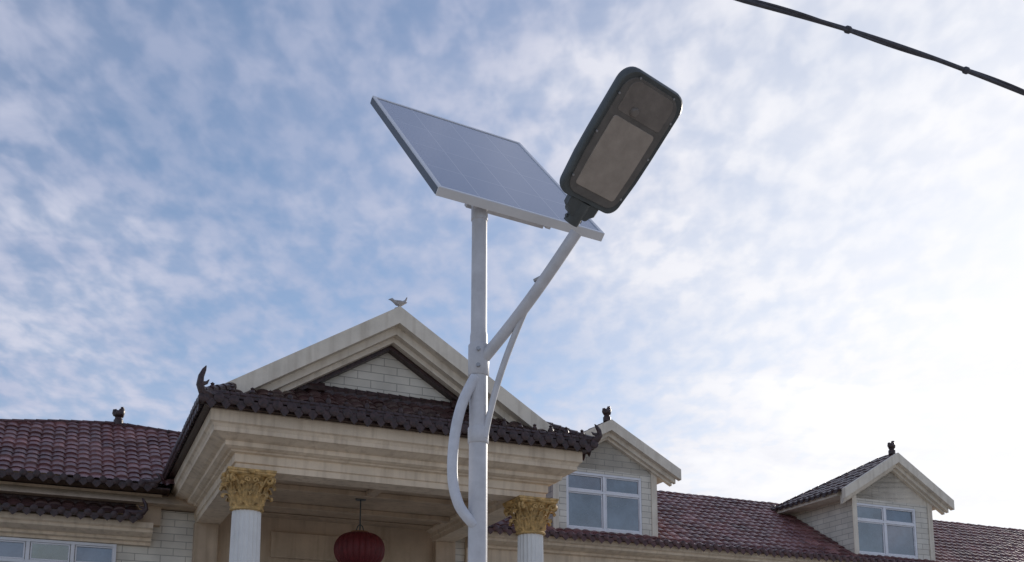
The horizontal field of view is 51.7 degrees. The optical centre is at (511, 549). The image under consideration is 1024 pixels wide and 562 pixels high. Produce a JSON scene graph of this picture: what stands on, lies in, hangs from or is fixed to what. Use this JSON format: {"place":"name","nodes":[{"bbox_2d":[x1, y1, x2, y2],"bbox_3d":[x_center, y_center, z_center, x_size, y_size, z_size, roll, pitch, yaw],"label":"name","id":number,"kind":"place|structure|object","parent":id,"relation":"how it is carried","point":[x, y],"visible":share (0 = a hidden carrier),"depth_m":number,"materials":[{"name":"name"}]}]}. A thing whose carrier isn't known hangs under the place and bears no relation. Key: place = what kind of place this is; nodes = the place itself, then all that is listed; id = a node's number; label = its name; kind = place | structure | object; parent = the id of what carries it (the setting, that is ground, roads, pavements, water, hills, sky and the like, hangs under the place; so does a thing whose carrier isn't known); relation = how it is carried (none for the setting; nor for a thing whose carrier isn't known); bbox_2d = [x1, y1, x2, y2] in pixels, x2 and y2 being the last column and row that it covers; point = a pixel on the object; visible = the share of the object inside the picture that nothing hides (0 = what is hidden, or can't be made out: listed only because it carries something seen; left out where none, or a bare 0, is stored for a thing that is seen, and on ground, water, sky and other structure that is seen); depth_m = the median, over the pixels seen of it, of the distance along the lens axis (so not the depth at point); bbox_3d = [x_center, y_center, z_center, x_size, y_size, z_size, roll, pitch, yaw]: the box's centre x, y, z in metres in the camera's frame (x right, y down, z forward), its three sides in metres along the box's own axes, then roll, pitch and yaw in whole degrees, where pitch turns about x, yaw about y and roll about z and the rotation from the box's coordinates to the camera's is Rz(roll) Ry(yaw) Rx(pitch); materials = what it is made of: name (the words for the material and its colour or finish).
{"place":"outdoors","nodes":[
{"label":"outdoors","id":0,"kind":"place"},
{"bbox_2d":[161,395,203,485],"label":"portico tile ends","id":1,"kind":"object","parent":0,"point":[189,424],"visible":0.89,"depth_m":23.52,"materials":[{"name":"brown tile"}]},
{"bbox_2d":[263,480,467,525],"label":"porch ceiling","id":2,"kind":"structure","parent":0,"point":[345,502],"depth_m":26.87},
{"bbox_2d":[334,498,384,561],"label":"red lantern","id":3,"kind":"object","parent":2,"relation":"hanging from","point":[359,545],"visible":0.98,"depth_m":25.22,"materials":[{"name":"fabric"}]},
{"bbox_2d":[311,348,458,401],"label":"gable wall","id":4,"kind":"structure","parent":0,"point":[386,373],"depth_m":24.30,"materials":[{"name":"beige brick"}]},
{"bbox_2d":[226,306,559,446],"bbox_3d":[-2.639,-3.905,23.763,8.100,3.096,0.630,4,-11,-23],"label":"gable rake","id":5,"kind":"object","parent":4,"relation":"attached to","point":[421,345],"visible":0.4,"depth_m":23.69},
{"bbox_2d":[294,345,468,411],"bbox_3d":[-2.818,-3.655,24.131,6.300,2.060,0.237,4,-11,-23],"label":"gable inner bead","id":6,"kind":"object","parent":5,"relation":"attached to","point":[419,372],"visible":0.45,"depth_m":24.29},
{"bbox_2d":[388,297,406,308],"bbox_3d":[-2.581,-5.598,23.949,0.429,0.344,0.191,9,-13,-42],"label":"bird","id":7,"kind":"object","parent":5,"relation":"on","point":[398,303],"visible":0.88,"depth_m":23.90},
{"bbox_2d":[0,0,1023,529],"label":"sky","id":8,"kind":"structure","parent":0,"point":[817,267],"materials":[{"name":"blue"}]},
{"bbox_2d":[582,449,593,460],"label":"portico tile ends","id":9,"kind":"object","parent":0,"point":[587,453],"visible":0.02,"depth_m":24.82,"materials":[{"name":"black tile"}]},
{"bbox_2d":[490,490,1023,561],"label":"roof tiles","id":10,"kind":"object","parent":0,"point":[711,520],"visible":0.53,"depth_m":37.08,"materials":[{"name":"brown tile"}]},
{"bbox_2d":[487,525,920,561],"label":"roof tile ends","id":11,"kind":"object","parent":10,"relation":"attached to","point":[720,548],"visible":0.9,"depth_m":32.87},
{"label":"ground","id":12,"kind":"structure","parent":0,"visible":0},
{"bbox_2d":[24,510,464,561],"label":"walls","id":13,"kind":"structure","parent":12,"relation":"on","point":[172,538],"depth_m":27.31,"materials":[{"name":"white tile"}]},
{"bbox_2d":[0,536,116,561],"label":"frame","id":14,"kind":"object","parent":13,"relation":"attached to","point":[113,547],"visible":1,"depth_m":26.03,"materials":[{"name":"white plastic"}]},
{"bbox_2d":[0,542,111,561],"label":"glass","id":15,"kind":"object","parent":14,"relation":"attached to","point":[45,551],"visible":1,"depth_m":26.13,"materials":[{"name":"grey glass"}]},
{"bbox_2d":[192,522,455,561],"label":"pilasters","id":16,"kind":"object","parent":13,"relation":"attached to","point":[282,545],"visible":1,"depth_m":28.43,"materials":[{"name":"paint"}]},
{"bbox_2d":[170,407,582,541],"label":"entablature","id":17,"kind":"structure","parent":13,"relation":"on","point":[295,449],"depth_m":23.08,"materials":[{"name":"beige stone"}]},
{"bbox_2d":[164,402,586,485],"bbox_3d":[-4.219,-1.926,27.439,8.680,0.277,10.280,4,-11,-23],"label":"pent underboard","id":18,"kind":"object","parent":17,"relation":"on","point":[197,425],"visible":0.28,"depth_m":22.90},
{"bbox_2d":[212,389,583,441],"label":"portico eave caps","id":19,"kind":"object","parent":18,"relation":"on","point":[355,410],"visible":0.2,"depth_m":22.55,"materials":[{"name":"brown tile"}]},
{"bbox_2d":[206,382,236,390],"bbox_3d":[-5.883,-3.292,21.752,0.209,0.859,1.514,-4,-11,21],"label":"hip","id":20,"kind":"object","parent":19,"relation":"on","point":[225,386],"visible":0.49,"depth_m":21.55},
{"bbox_2d":[210,382,583,435],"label":"pent knobs","id":21,"kind":"object","parent":19,"relation":"on","point":[367,406],"visible":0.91,"depth_m":22.65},
{"bbox_2d":[224,386,576,440],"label":"roof tiles","id":22,"kind":"object","parent":19,"relation":"on","point":[356,402],"visible":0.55,"depth_m":23.39,"materials":[{"name":"tile"}]},
{"bbox_2d":[319,385,453,409],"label":"pent top ridge","id":23,"kind":"structure","parent":22,"relation":"on","point":[370,395],"depth_m":24.03,"materials":[{"name":"brown tile"}]},
{"bbox_2d":[198,392,597,452],"bbox_3d":[-2.130,-2.680,22.751,8.970,0.347,0.175,4,-11,-23],"label":"portico tile ends front","id":24,"kind":"object","parent":22,"relation":"attached to","point":[290,407],"visible":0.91,"depth_m":22.36,"materials":[{"name":"brown tile"}]},
{"bbox_2d":[196,366,602,442],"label":"corner horns","id":25,"kind":"object","parent":22,"relation":"on","point":[320,387],"visible":0.64,"depth_m":23.28},
{"bbox_2d":[546,421,592,443],"bbox_3d":[1.209,-2.752,24.825,1.516,0.861,0.216,-4,-11,21],"label":"hip","id":26,"kind":"object","parent":19,"relation":"on","point":[559,428],"visible":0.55,"depth_m":24.74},
{"bbox_2d":[0,511,852,561],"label":"eaves cornice","id":27,"kind":"structure","parent":13,"relation":"attached to","point":[503,547],"depth_m":30.79,"materials":[{"name":"beige stone"}]},
{"bbox_2d":[0,481,161,526],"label":"attic band","id":28,"kind":"object","parent":27,"relation":"on","point":[152,515],"visible":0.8,"depth_m":26.60,"materials":[{"name":"paint"}]},
{"bbox_2d":[0,495,138,514],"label":"pent tiles","id":29,"kind":"object","parent":28,"relation":"on","point":[57,503],"visible":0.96,"depth_m":25.85,"materials":[{"name":"black tile"}]},
{"bbox_2d":[0,493,135,507],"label":"pent ridge","id":30,"kind":"structure","parent":29,"relation":"on","point":[126,505],"depth_m":26.08,"materials":[{"name":"black tile"}]},
{"bbox_2d":[0,502,142,522],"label":"pent ends","id":31,"kind":"object","parent":29,"relation":"attached to","point":[64,512],"visible":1,"depth_m":25.58,"materials":[{"name":"black tile"}]},
{"bbox_2d":[124,473,161,515],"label":"eave horns","id":32,"kind":"object","parent":29,"relation":"on","point":[144,508],"visible":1,"depth_m":26.30},
{"bbox_2d":[0,469,858,561],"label":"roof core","id":33,"kind":"object","parent":27,"relation":"on","point":[170,502],"depth_m":26.90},
{"bbox_2d":[0,475,169,495],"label":"soffit","id":34,"kind":"structure","parent":33,"relation":"attached to","point":[104,486],"depth_m":26.26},
{"bbox_2d":[0,468,157,491],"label":"roof tile ends","id":35,"kind":"object","parent":34,"relation":"attached to","point":[71,480],"visible":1,"depth_m":25.82,"materials":[{"name":"brown tile"}]},
{"bbox_2d":[0,420,179,484],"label":"roof tiles","id":36,"kind":"object","parent":33,"relation":"on","point":[111,451],"visible":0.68,"depth_m":27.80,"materials":[{"name":"brown tile"}]},
{"bbox_2d":[0,419,180,434],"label":"ridge","id":37,"kind":"structure","parent":36,"relation":"on","point":[6,421],"depth_m":29.84,"materials":[{"name":"red tile"}]},
{"bbox_2d":[112,407,124,424],"bbox_3d":[-11.352,-3.869,30.476,0.354,0.564,0.271,4,-11,-23],"label":"ridge finial","id":38,"kind":"object","parent":37,"relation":"on","point":[119,414],"visible":1,"depth_m":30.38,"materials":[{"name":"grey stone"}]},
{"bbox_2d":[546,406,680,536],"bbox_3d":[2.203,-2.045,33.943,5.110,4.315,4.213,4,-11,-23],"label":"dormer","id":39,"kind":"object","parent":33,"relation":"on","point":[614,479],"visible":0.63,"depth_m":32.53,"materials":[{"name":"white tile"}]},
{"bbox_2d":[566,471,641,534],"bbox_3d":[2.808,-1.426,32.338,2.614,1.794,0.110,4,-11,-23],"label":"dormer window","id":40,"kind":"structure","parent":39,"relation":"in","point":[588,506],"depth_m":32.33,"materials":[{"name":"clear glass"}]},
{"bbox_2d":[771,441,954,560],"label":"dormer","id":41,"kind":"object","parent":33,"relation":"on","point":[890,502],"visible":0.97,"depth_m":37.04,"materials":[{"name":"white tile"}]},
{"bbox_2d":[857,503,917,558],"bbox_3d":[12.959,-0.651,36.737,2.794,1.794,0.110,4,-11,-23],"label":"dormer window","id":42,"kind":"structure","parent":41,"relation":"in","point":[890,531],"depth_m":36.77,"materials":[{"name":"clear glass"}]},
{"bbox_2d":[370,66,682,561],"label":"solar street lamp","id":43,"kind":"object","parent":12,"relation":"on","point":[481,174],"visible":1,"depth_m":6.70,"materials":[{"name":"grey metal"}]},
{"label":"porch floor","id":44,"kind":"structure","parent":12,"relation":"on","visible":0},
{"bbox_2d":[217,514,432,561],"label":"porch back plaster","id":45,"kind":"object","parent":44,"relation":"on","point":[408,545],"visible":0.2,"depth_m":29.03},
{"bbox_2d":[263,483,467,522],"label":"ceiling beams","id":46,"kind":"structure","parent":45,"relation":"attached to","point":[373,494],"depth_m":26.23,"materials":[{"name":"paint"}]},
{"bbox_3d":[14.573,-0.367,13.038,0.340,8.250,1.600,4,-11,-23],"label":"utility pole","id":47,"kind":"object","parent":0,"visible":0},
{"bbox_2d":[735,0,1023,95],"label":"overhead cable","id":48,"kind":"object","parent":47,"relation":"attached to","point":[847,29],"visible":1,"depth_m":8.56,"materials":[{"name":"black rubber"}]},
{"bbox_3d":[-5.563,4.645,21.187,1.000,0.310,1.000,4,-11,-23],"label":"base","id":49,"kind":"object","parent":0,"visible":0},
{"bbox_2d":[229,509,260,561],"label":"shaft","id":50,"kind":"object","parent":49,"relation":"on","point":[245,536],"visible":1,"depth_m":21.83,"materials":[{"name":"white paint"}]},
{"bbox_2d":[219,466,276,513],"bbox_3d":[-5.563,-1.194,22.217,1.120,0.828,1.120,4,-11,-23],"label":"capital","id":51,"kind":"object","parent":50,"relation":"on","point":[247,488],"visible":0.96,"depth_m":21.90,"materials":[{"name":"gold metal"}]},
{"bbox_3d":[0.432,5.103,23.785,1.000,0.310,1.000,4,-11,-23],"label":"base","id":52,"kind":"object","parent":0,"visible":0},
{"bbox_2d":[517,533,543,561],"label":"shaft","id":53,"kind":"object","parent":52,"relation":"on","point":[530,547],"visible":1,"depth_m":24.45,"materials":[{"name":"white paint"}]},
{"bbox_2d":[502,495,558,535],"bbox_3d":[0.432,-0.736,24.815,1.120,0.828,1.120,4,-11,-23],"label":"capital","id":54,"kind":"object","parent":53,"relation":"on","point":[531,514],"visible":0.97,"depth_m":24.50,"materials":[{"name":"gold metal"}]}
]}

